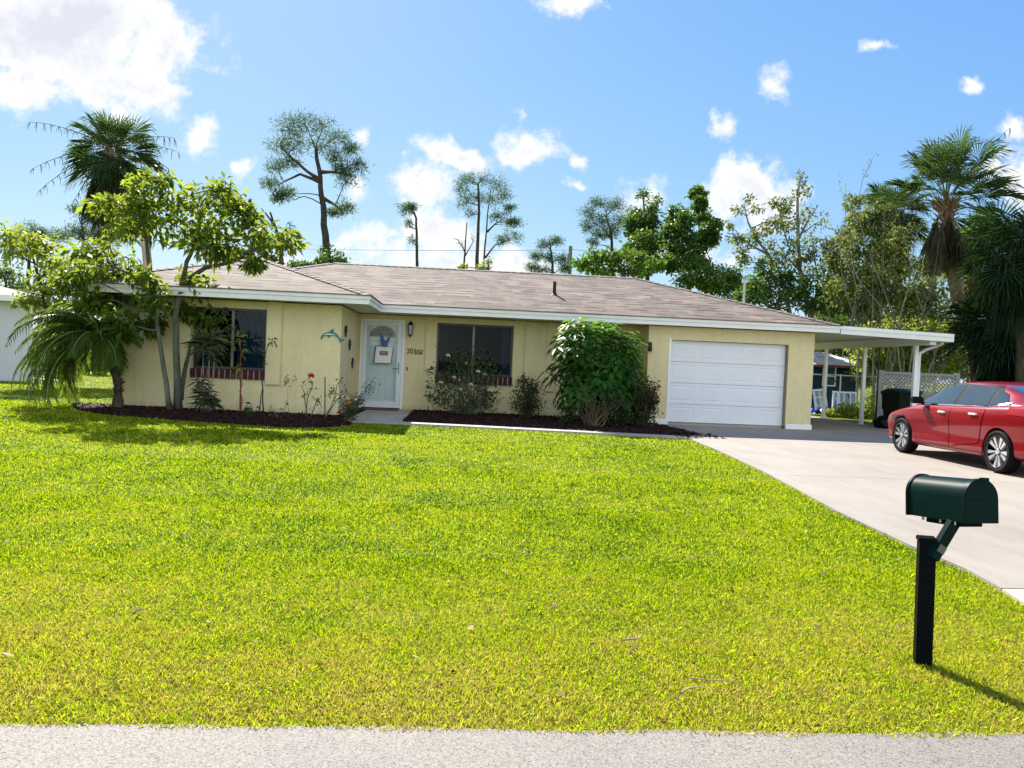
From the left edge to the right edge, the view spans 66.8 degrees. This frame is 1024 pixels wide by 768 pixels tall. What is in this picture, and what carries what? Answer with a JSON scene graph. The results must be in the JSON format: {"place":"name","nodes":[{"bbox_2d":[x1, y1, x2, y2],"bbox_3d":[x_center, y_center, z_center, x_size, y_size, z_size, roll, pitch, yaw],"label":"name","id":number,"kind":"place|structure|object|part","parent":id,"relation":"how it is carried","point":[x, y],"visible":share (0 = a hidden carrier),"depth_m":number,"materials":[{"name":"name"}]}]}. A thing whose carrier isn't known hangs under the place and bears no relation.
{"place":"outdoors","nodes":[
{"label":"outdoors","id":0,"kind":"place"},
{"bbox_2d":[346,410,410,424],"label":"path","id":1,"kind":"structure","parent":0,"point":[382,417],"depth_m":17.62,"materials":[{"name":"concrete"}]},
{"bbox_2d":[364,408,397,410],"bbox_3d":[-3.386,0.657,20.042,0.880,0.021,0.420,2,1,-4],"label":"doormat","id":2,"kind":"object","parent":1,"relation":"on","point":[381,409],"visible":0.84,"depth_m":19.91,"materials":[{"name":"fabric"}]},
{"bbox_2d":[454,222,474,268],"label":"pine tree","id":3,"kind":"object","parent":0,"point":[463,248],"visible":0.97,"depth_m":50.64,"materials":[{"name":"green plant"}]},
{"bbox_2d":[0,348,1023,738],"bbox_3d":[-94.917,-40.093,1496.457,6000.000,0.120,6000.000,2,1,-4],"label":"lawn","id":4,"kind":"structure","parent":0,"point":[464,600],"depth_m":4.71,"materials":[{"name":"plant"}]},
{"bbox_2d":[0,260,47,293],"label":"bush","id":5,"kind":"object","parent":4,"relation":"on","point":[8,274],"visible":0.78,"depth_m":32.76,"materials":[{"name":"green plant"}]},
{"bbox_2d":[6,219,50,292],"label":"pine tree","id":6,"kind":"object","parent":4,"relation":"on","point":[36,230],"visible":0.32,"depth_m":47.85,"materials":[{"name":"green plant"}]},
{"bbox_2d":[0,286,57,381],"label":"neighbour house","id":7,"kind":"structure","parent":4,"relation":"on","point":[9,359],"depth_m":28.53,"materials":[{"name":"grey paint"}]},
{"bbox_2d":[0,220,117,388],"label":"broadleaf tree","id":8,"kind":"object","parent":4,"relation":"on","point":[33,244],"visible":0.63,"depth_m":22.21,"materials":[{"name":"green plant"}]},
{"bbox_2d":[52,357,81,381],"bbox_3d":[-17.519,-0.632,30.492,0.880,1.050,0.710,2,1,-4],"label":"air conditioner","id":9,"kind":"object","parent":4,"relation":"on","point":[75,373],"visible":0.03,"depth_m":30.47,"materials":[{"name":"grey metal"}]},
{"bbox_2d":[41,201,118,369],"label":"pine tree","id":10,"kind":"object","parent":4,"relation":"on","point":[63,233],"visible":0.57,"depth_m":46.17,"materials":[{"name":"green plant"}]},
{"bbox_2d":[82,355,110,375],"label":"bush","id":11,"kind":"object","parent":4,"relation":"on","point":[101,372],"visible":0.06,"depth_m":38.51,"materials":[{"name":"green plant"}]},
{"bbox_2d":[27,107,179,269],"bbox_3d":[-15.647,-5.268,30.129,4.519,10.500,4.278,4,2,37],"label":"fan palm","id":12,"kind":"object","parent":4,"relation":"on","point":[109,167],"visible":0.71,"depth_m":29.44,"materials":[{"name":"green plant"}]},
{"bbox_2d":[195,240,285,264],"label":"broadleaf tree","id":13,"kind":"object","parent":4,"relation":"on","point":[273,258],"visible":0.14,"depth_m":35.29,"materials":[{"name":"green plant"}]},
{"bbox_2d":[261,208,295,264],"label":"pine tree","id":14,"kind":"object","parent":4,"relation":"on","point":[271,219],"visible":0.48,"depth_m":37.10,"materials":[{"name":"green plant"}]},
{"bbox_2d":[258,109,375,261],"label":"pine tree","id":15,"kind":"object","parent":4,"relation":"on","point":[343,172],"visible":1,"depth_m":41.06,"materials":[{"name":"green plant"}]},
{"bbox_2d":[286,242,350,267],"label":"bush","id":16,"kind":"object","parent":4,"relation":"on","point":[326,257],"visible":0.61,"depth_m":38.62,"materials":[{"name":"green plant"}]},
{"bbox_2d":[70,402,724,438],"bbox_3d":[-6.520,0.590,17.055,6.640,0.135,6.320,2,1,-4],"label":"mulch bed","id":17,"kind":"object","parent":4,"relation":"on","point":[189,413],"visible":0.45,"depth_m":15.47,"materials":[{"name":"brown wood"}]},
{"bbox_2d":[4,301,141,409],"bbox_3d":[-9.116,-0.493,16.376,2.395,2.524,2.881,2,2,-26],"label":"date palm","id":18,"kind":"object","parent":17,"relation":"on","point":[76,337],"visible":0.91,"depth_m":15.95,"materials":[{"name":"green plant"}]},
{"bbox_2d":[39,165,311,409],"bbox_3d":[-7.204,-2.010,16.475,5.807,5.161,3.032,2,1,-4],"label":"tree","id":19,"kind":"object","parent":17,"relation":"on","point":[146,221],"visible":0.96,"depth_m":16.26,"materials":[{"name":"green plant"}]},
{"bbox_2d":[179,325,233,411],"bbox_3d":[-6.420,-0.129,16.333,1.129,2.259,0.966,2,1,-4],"label":"dracaena","id":20,"kind":"object","parent":17,"relation":"on","point":[213,341],"visible":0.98,"depth_m":16.26,"materials":[{"name":"green plant"}]},
{"bbox_2d":[230,330,247,411],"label":"sapling","id":21,"kind":"object","parent":17,"relation":"on","point":[239,377],"visible":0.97,"depth_m":16.75,"materials":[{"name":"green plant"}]},
{"bbox_2d":[242,402,259,412],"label":"bedding plant","id":22,"kind":"object","parent":17,"relation":"on","point":[247,409],"visible":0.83,"depth_m":16.47,"materials":[{"name":"green plant"}]},
{"bbox_2d":[258,337,277,412],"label":"sapling","id":23,"kind":"object","parent":17,"relation":"on","point":[261,353],"visible":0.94,"depth_m":16.90,"materials":[{"name":"brown plant"}]},
{"bbox_2d":[283,375,296,413],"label":"sapling","id":24,"kind":"object","parent":17,"relation":"on","point":[285,381],"visible":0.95,"depth_m":16.93,"materials":[{"name":"green plant"}]},
{"bbox_2d":[300,373,321,416],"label":"rose plant","id":25,"kind":"object","parent":17,"relation":"on","point":[310,375],"visible":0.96,"depth_m":16.45,"materials":[{"name":"green plant"}]},
{"bbox_2d":[312,377,348,416],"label":"rose plant","id":26,"kind":"object","parent":17,"relation":"on","point":[331,393],"visible":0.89,"depth_m":16.61,"materials":[{"name":"green plant"}]},
{"bbox_2d":[334,377,379,420],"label":"flower bush","id":27,"kind":"object","parent":17,"relation":"on","point":[351,410],"visible":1,"depth_m":16.17,"materials":[{"name":"green plant"}]},
{"bbox_2d":[393,201,421,266],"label":"pine tree","id":28,"kind":"object","parent":4,"relation":"on","point":[409,207],"visible":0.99,"depth_m":49.24,"materials":[{"name":"green plant"}]},
{"bbox_2d":[67,257,842,429],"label":"house","id":29,"kind":"structure","parent":4,"relation":"on","point":[710,360],"depth_m":20.24,"materials":[{"name":"yellow paint"}]},
{"bbox_2d":[190,307,266,379],"bbox_3d":[-6.303,-0.920,17.445,1.630,1.590,0.465,2,1,-4],"label":"window","id":30,"kind":"structure","parent":29,"relation":"in","point":[253,322],"depth_m":17.39,"materials":[{"name":"glass"}]},
{"bbox_2d":[321,329,344,342],"bbox_3d":[-4.013,-1.074,17.389,0.534,0.313,0.034,2,1,-4],"label":"wall ornament","id":31,"kind":"object","parent":29,"relation":"attached to","point":[330,333],"depth_m":17.38,"materials":[{"name":"teal metal"}]},
{"bbox_2d":[358,318,404,409],"bbox_3d":[-3.427,-0.503,20.398,1.190,2.396,0.300,2,1,-4],"label":"front door","id":32,"kind":"structure","parent":29,"relation":"in","point":[389,392],"depth_m":20.43,"materials":[{"name":"white paint"}]},
{"bbox_2d":[373,333,393,363],"bbox_3d":[-3.363,-0.940,20.324,0.516,0.817,0.051,2,1,-4],"label":"door sign","id":33,"kind":"object","parent":32,"relation":"attached to","point":[383,354],"visible":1,"depth_m":20.32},
{"bbox_2d":[435,323,513,385],"bbox_3d":[-0.990,-0.787,20.577,2.040,1.580,0.235,2,1,-4],"label":"window","id":34,"kind":"structure","parent":29,"relation":"in","point":[496,339],"depth_m":20.65,"materials":[{"name":"black glass"}]},
{"bbox_2d":[668,340,785,428],"bbox_3d":[5.601,0.020,20.295,3.078,2.192,0.004,2,1,-4],"label":"garage door","id":35,"kind":"structure","parent":29,"relation":"in","point":[685,372],"depth_m":20.30,"materials":[{"name":"white metal"}]},
{"bbox_2d":[455,256,494,269],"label":"bush","id":36,"kind":"object","parent":4,"relation":"on","point":[480,267],"visible":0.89,"depth_m":48.79,"materials":[{"name":"green plant"}]},
{"bbox_2d":[451,168,527,269],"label":"pine tree","id":37,"kind":"object","parent":4,"relation":"on","point":[515,221],"visible":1,"depth_m":51.65,"materials":[{"name":"green plant"}]},
{"bbox_2d":[0,410,1017,710],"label":"fallen leaves","id":38,"kind":"object","parent":4,"relation":"on","point":[448,580],"visible":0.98,"depth_m":5.03,"materials":[{"name":"brown plant"}]},
{"bbox_2d":[400,421,687,439],"bbox_3d":[1.089,0.991,16.270,6.857,0.101,0.419,2,1,0],"label":"bed edging","id":39,"kind":"object","parent":4,"relation":"on","point":[540,430],"visible":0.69,"depth_m":16.07,"materials":[{"name":"concrete"}]},
{"bbox_2d":[523,234,571,273],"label":"pine tree","id":40,"kind":"object","parent":4,"relation":"on","point":[551,256],"visible":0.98,"depth_m":55.51,"materials":[{"name":"green plant"}]},
{"bbox_2d":[405,410,692,435],"bbox_3d":[0.809,0.914,18.430,6.720,0.169,4.480,2,1,-4],"label":"mulch bed","id":41,"kind":"object","parent":4,"relation":"on","point":[471,418],"visible":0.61,"depth_m":17.60,"materials":[{"name":"brown wood"}]},
{"bbox_2d":[425,367,433,410],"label":"rose plant","id":42,"kind":"object","parent":41,"relation":"on","point":[428,386],"visible":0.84,"depth_m":19.91,"materials":[{"name":"green plant"}]},
{"bbox_2d":[420,344,513,414],"bbox_3d":[-1.204,-0.071,19.648,2.318,1.875,1.872,2,2,-26],"label":"rose shrub","id":43,"kind":"object","parent":41,"relation":"on","point":[475,403],"visible":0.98,"depth_m":19.54,"materials":[{"name":"green plant"}]},
{"bbox_2d":[505,372,547,416],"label":"dark shrub","id":44,"kind":"object","parent":41,"relation":"on","point":[528,404],"visible":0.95,"depth_m":19.72,"materials":[{"name":"green plant"}]},
{"bbox_2d":[537,317,650,423],"bbox_3d":[2.022,-0.283,18.709,2.594,2.643,2.543,3,2,24],"label":"umbrella shrub","id":45,"kind":"object","parent":41,"relation":"on","point":[580,365],"visible":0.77,"depth_m":18.15,"materials":[{"name":"green plant"}]},
{"bbox_2d":[566,383,627,425],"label":"woody shrub","id":46,"kind":"object","parent":41,"relation":"on","point":[596,420],"visible":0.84,"depth_m":17.72,"materials":[{"name":"green plant"}]},
{"bbox_2d":[555,376,639,425],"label":"dark shrub","id":47,"kind":"object","parent":41,"relation":"on","point":[570,414],"visible":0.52,"depth_m":18.17,"materials":[{"name":"green plant"}]},
{"bbox_2d":[614,372,662,426],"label":"flowering shrub","id":48,"kind":"object","parent":41,"relation":"on","point":[648,398],"visible":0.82,"depth_m":18.42,"materials":[{"name":"green plant"}]},
{"bbox_2d":[567,246,571,273],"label":"utility pole","id":49,"kind":"object","parent":4,"relation":"on","point":[570,254],"visible":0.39,"depth_m":58.04,"materials":[{"name":"grey wood"}]},
{"bbox_2d":[123,241,523,250],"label":"power line","id":50,"kind":"object","parent":49,"relation":"attached to","point":[440,250],"visible":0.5,"depth_m":57.55,"materials":[{"name":"metal"}]},
{"bbox_2d":[576,194,632,273],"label":"pine tree","id":51,"kind":"object","parent":4,"relation":"on","point":[610,230],"visible":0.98,"depth_m":53.56,"materials":[{"name":"green plant"}]},
{"bbox_2d":[568,245,669,278],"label":"broadleaf tree","id":52,"kind":"object","parent":4,"relation":"on","point":[612,260],"visible":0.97,"depth_m":38.20,"materials":[{"name":"green plant"}]},
{"bbox_2d":[622,638,641,640],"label":"twig","id":53,"kind":"object","parent":4,"relation":"on","point":[630,639],"visible":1,"depth_m":3.93,"materials":[{"name":"brown wood"}]},
{"bbox_2d":[618,227,664,280],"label":"broadleaf tree","id":54,"kind":"object","parent":4,"relation":"on","point":[646,242],"visible":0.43,"depth_m":45.02,"materials":[{"name":"green plant"}]},
{"bbox_2d":[619,187,664,279],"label":"broadleaf tree","id":55,"kind":"object","parent":4,"relation":"on","point":[644,218],"visible":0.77,"depth_m":49.99,"materials":[{"name":"green plant"}]},
{"bbox_2d":[676,686,701,700],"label":"twig","id":56,"kind":"object","parent":4,"relation":"on","point":[680,691],"visible":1,"depth_m":3.27,"materials":[{"name":"brown wood"}]},
{"bbox_2d":[652,183,727,289],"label":"broadleaf tree","id":57,"kind":"object","parent":4,"relation":"on","point":[676,227],"visible":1,"depth_m":43.95,"materials":[{"name":"green plant"}]},
{"bbox_2d":[690,677,729,680],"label":"twig","id":58,"kind":"object","parent":4,"relation":"on","point":[708,679],"visible":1,"depth_m":3.46,"materials":[{"name":"brown wood"}]},
{"bbox_2d":[668,258,752,299],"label":"bush","id":59,"kind":"object","parent":4,"relation":"on","point":[723,282],"visible":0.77,"depth_m":42.27,"materials":[{"name":"green plant"}]},
{"bbox_2d":[742,279,747,302],"bbox_3d":[9.673,-1.696,32.643,0.220,5.382,0.120,2,1,-4],"label":"mast","id":60,"kind":"object","parent":4,"relation":"on","point":[744,281],"visible":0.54,"depth_m":32.54,"materials":[{"name":"white metal"}]},
{"bbox_2d":[722,193,791,312],"bbox_3d":[11.533,-3.991,36.731,3.801,9.924,2.712,2,1,-4],"label":"broadleaf tree","id":61,"kind":"object","parent":4,"relation":"on","point":[742,241],"visible":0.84,"depth_m":36.49,"materials":[{"name":"green plant"}]},
{"bbox_2d":[731,256,841,317],"bbox_3d":[11.963,-2.285,33.853,5.011,6.700,3.187,2,1,-4],"label":"bush","id":62,"kind":"object","parent":4,"relation":"on","point":[762,292],"visible":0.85,"depth_m":33.72,"materials":[{"name":"green plant"}]},
{"bbox_2d":[763,170,839,317],"bbox_3d":[13.090,-4.449,35.790,4.126,11.021,3.069,2,1,-4],"label":"broadleaf tree","id":63,"kind":"object","parent":4,"relation":"on","point":[799,259],"visible":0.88,"depth_m":35.46,"materials":[{"name":"green plant"}]},
{"bbox_2d":[812,389,827,413],"bbox_3d":[11.698,0.657,29.425,0.592,0.978,0.264,2,1,-4],"label":"window sash","id":64,"kind":"object","parent":4,"relation":"on","point":[815,397],"depth_m":29.42,"materials":[{"name":"white wood"}]},
{"bbox_2d":[811,407,831,413],"bbox_3d":[11.754,0.977,29.090,1.300,0.273,0.900,2,1,-4],"label":"tarp","id":65,"kind":"object","parent":4,"relation":"on","point":[813,410],"visible":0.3,"depth_m":29.01,"materials":[{"name":"blue plastic"}]},
{"bbox_2d":[832,391,838,407],"bbox_3d":[12.386,0.704,29.734,0.279,0.885,0.183,2,1,-4],"label":"window sash","id":66,"kind":"object","parent":4,"relation":"on","point":[837,396],"depth_m":29.73,"materials":[{"name":"white wood"}]},
{"bbox_2d":[811,352,861,409],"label":"shed","id":67,"kind":"structure","parent":4,"relation":"on","point":[837,365],"depth_m":35.00,"materials":[{"name":"blue wood"}]},
{"bbox_2d":[822,367,836,386],"bbox_3d":[14.290,-0.362,34.951,0.627,0.930,0.027,2,1,-4],"label":"window","id":68,"kind":"structure","parent":67,"relation":"in","point":[831,370],"depth_m":34.96,"materials":[{"name":"white paint"}]},
{"bbox_2d":[813,374,875,406],"bbox_3d":[13.947,0.394,32.470,3.347,1.579,0.060,2,1,-4],"label":"chain link fence","id":69,"kind":"object","parent":4,"relation":"on","point":[840,375],"visible":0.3,"depth_m":32.43,"materials":[{"name":"metal"}]},
{"bbox_2d":[838,391,856,407],"bbox_3d":[12.989,0.727,30.073,0.756,0.861,0.179,2,1,-4],"label":"window sash","id":70,"kind":"object","parent":4,"relation":"on","point":[855,395],"depth_m":30.08,"materials":[{"name":"white wood"}]},
{"bbox_2d":[814,308,881,390],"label":"thicket","id":71,"kind":"object","parent":4,"relation":"on","point":[834,352],"visible":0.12,"depth_m":44.60,"materials":[{"name":"green plant"}]},
{"bbox_2d":[825,391,875,418],"bbox_3d":[12.460,0.716,28.241,2.823,1.254,1.081,2,1,-12],"label":"weed patch","id":72,"kind":"object","parent":4,"relation":"on","point":[852,411],"visible":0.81,"depth_m":28.06,"materials":[{"name":"green plant"}]},
{"bbox_2d":[813,255,924,357],"bbox_3d":[18.291,-2.778,39.005,6.754,7.963,3.923,2,1,-4],"label":"thicket","id":73,"kind":"object","parent":4,"relation":"on","point":[833,316],"visible":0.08,"depth_m":39.15,"materials":[{"name":"green plant"}]},
{"bbox_2d":[811,150,927,405],"bbox_3d":[14.334,-4.009,30.595,5.831,10.552,3.208,1,2,-41],"label":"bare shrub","id":74,"kind":"object","parent":4,"relation":"on","point":[850,247],"visible":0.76,"depth_m":30.51,"materials":[{"name":"green plant"}]},
{"bbox_2d":[875,347,880,417],"bbox_3d":[11.389,0.051,24.179,0.055,2.462,0.055,2,2,-26],"label":"pole","id":75,"kind":"object","parent":4,"relation":"on","point":[877,385],"visible":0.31,"depth_m":24.16,"materials":[{"name":"white metal"}]},
{"bbox_2d":[815,193,941,405],"bbox_3d":[14.830,-3.351,31.965,4.975,9.166,4.014,2,1,-4],"label":"broadleaf tree","id":76,"kind":"object","parent":4,"relation":"on","point":[892,295],"visible":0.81,"depth_m":31.42,"materials":[{"name":"green plant"}]},
{"bbox_2d":[840,177,935,387],"bbox_3d":[16.854,-4.033,35.069,4.030,10.564,3.463,2,1,-4],"label":"broadleaf tree","id":77,"kind":"object","parent":4,"relation":"on","point":[908,217],"visible":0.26,"depth_m":34.33,"materials":[{"name":"green plant"}]},
{"bbox_2d":[880,390,910,414],"bbox_3d":[11.351,0.735,22.814,0.680,1.100,0.877,2,1,-14],"label":"wheelie bin","id":78,"kind":"object","parent":4,"relation":"on","point":[893,400],"visible":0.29,"depth_m":22.56,"materials":[{"name":"black plastic"}]},
{"bbox_2d":[834,311,968,389],"bbox_3d":[17.399,-0.936,34.338,6.175,4.441,3.991,2,1,-4],"label":"thicket","id":79,"kind":"object","parent":4,"relation":"on","point":[925,365],"visible":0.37,"depth_m":33.89,"materials":[{"name":"green plant"}]},
{"bbox_2d":[874,370,959,417],"bbox_3d":[13.269,0.462,25.412,2.750,1.738,0.140,2,1,-4],"label":"lattice fence","id":80,"kind":"object","parent":4,"relation":"on","point":[926,394],"visible":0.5,"depth_m":25.37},
{"bbox_2d":[891,212,985,386],"bbox_3d":[20.834,-3.260,36.092,7.281,9.284,3.228,2,1,-4],"label":"thicket","id":81,"kind":"object","parent":4,"relation":"on","point":[939,308],"visible":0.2,"depth_m":35.63,"materials":[{"name":"green plant"}]},
{"bbox_2d":[881,208,997,391],"bbox_3d":[16.641,-2.559,28.542,6.392,7.961,2.692,2,1,-4],"label":"bare shrub","id":82,"kind":"object","parent":4,"relation":"on","point":[932,363],"visible":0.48,"depth_m":28.55,"materials":[{"name":"brown plant"}]},
{"bbox_2d":[860,123,1023,381],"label":"fan palm","id":83,"kind":"object","parent":4,"relation":"on","point":[945,156],"visible":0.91,"depth_m":29.00,"materials":[{"name":"green plant"}]},
{"bbox_2d":[905,474,998,667],"bbox_3d":[2.153,0.967,3.921,0.338,1.057,0.433,2,1,-4],"label":"mailbox","id":84,"kind":"object","parent":4,"relation":"on","point":[952,504],"visible":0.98,"depth_m":3.81,"materials":[{"name":"green metal"}]},
{"bbox_2d":[960,478,998,523],"bbox_3d":[2.253,0.559,3.733,0.193,0.224,0.064,2,1,-13],"label":"door","id":85,"kind":"structure","parent":84,"relation":"in","point":[978,497],"depth_m":3.72,"materials":[{"name":"green metal"}]},
{"bbox_2d":[937,219,1016,381],"bbox_3d":[22.058,-3.267,37.547,4.381,9.345,4.449,2,1,-4],"label":"fan palm","id":86,"kind":"object","parent":4,"relation":"on","point":[961,230],"visible":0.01,"depth_m":37.25,"materials":[{"name":"green plant"}]},
{"bbox_2d":[939,285,1022,381],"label":"fan palm","id":87,"kind":"object","parent":4,"relation":"on","point":[999,363],"visible":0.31,"depth_m":27.42,"materials":[{"name":"green plant"}]},
{"bbox_2d":[942,192,1023,381],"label":"fan palm","id":88,"kind":"object","parent":4,"relation":"on","point":[1002,278],"visible":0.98,"depth_m":25.76,"materials":[{"name":"green plant"}]},
{"bbox_2d":[0,723,1023,767],"bbox_3d":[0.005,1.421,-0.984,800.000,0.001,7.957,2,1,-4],"label":"road","id":89,"kind":"structure","parent":0,"point":[89,746],"depth_m":2.82,"materials":[{"name":"grey asphalt"}]},
{"bbox_2d":[0,0,1023,383],"label":"sky","id":90,"kind":"structure","parent":0,"point":[572,101],"materials":[{"name":"blue"}]},
{"bbox_2d":[659,416,1023,591],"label":"driveway","id":91,"kind":"structure","parent":0,"point":[862,474],"depth_m":11.15,"materials":[{"name":"concrete"}]},
{"bbox_2d":[872,414,889,428],"bbox_3d":[10.809,1.071,22.374,0.761,0.404,0.628,2,1,-4],"label":"rubbish bag","id":92,"kind":"object","parent":91,"relation":"on","point":[881,421],"visible":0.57,"depth_m":22.23,"materials":[{"name":"black plastic"}]},
{"bbox_2d":[814,326,953,424],"bbox_3d":[9.608,-0.199,24.638,3.025,2.725,9.246,2,1,-4],"label":"carport","id":93,"kind":"object","parent":91,"relation":"on","point":[864,338],"visible":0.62,"depth_m":21.75,"materials":[{"name":"white paint"}]},
{"bbox_2d":[885,388,922,396],"bbox_3d":[11.839,0.710,23.547,0.714,1.155,0.921,2,1,-8],"label":"wheelie bin","id":94,"kind":"object","parent":91,"relation":"on","point":[920,391],"visible":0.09,"depth_m":23.19,"materials":[{"name":"black plastic"}]},
{"bbox_2d":[888,381,1023,473],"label":"sedan","id":95,"kind":"object","parent":91,"relation":"on","point":[985,419],"visible":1,"depth_m":12.87,"materials":[{"name":"red paint"}]},
{"bbox_3d":[7.514,0.713,13.914,0.093,0.660,1.124,2,1,1],"label":"door","id":96,"kind":"part","parent":95,"relation":"part of","materials":[{"name":"red paint"}]},
{"bbox_3d":[7.720,0.170,13.865,0.227,0.376,1.081,2,1,-2],"label":"window","id":97,"kind":"part","parent":95,"relation":"part of","materials":[{"name":"blue glass"}]},
{"bbox_3d":[7.525,0.725,12.872,0.076,0.689,0.920,2,1,-2],"label":"door","id":98,"kind":"part","parent":95,"relation":"part of","materials":[{"name":"red paint"}]},
{"bbox_3d":[7.748,0.185,12.885,0.227,0.360,0.800,2,1,-2],"label":"window","id":99,"kind":"part","parent":95,"relation":"part of","materials":[{"name":"blue glass"}]},
{"bbox_3d":[7.769,0.211,12.282,0.209,0.269,0.435,2,1,-2],"label":"window","id":100,"kind":"part","parent":95,"relation":"part of","materials":[{"name":"blue glass"}]},
{"bbox_3d":[8.490,0.175,12.063,1.102,0.239,0.781,2,1,-2],"label":"rear window","id":101,"kind":"part","parent":95,"relation":"part of","materials":[{"name":"blue glass"}]},
{"bbox_2d":[1002,589,1023,604],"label":"driveway apron","id":102,"kind":"object","parent":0,"point":[1017,594],"visible":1,"depth_m":5.13,"materials":[{"name":"concrete"}]}
]}

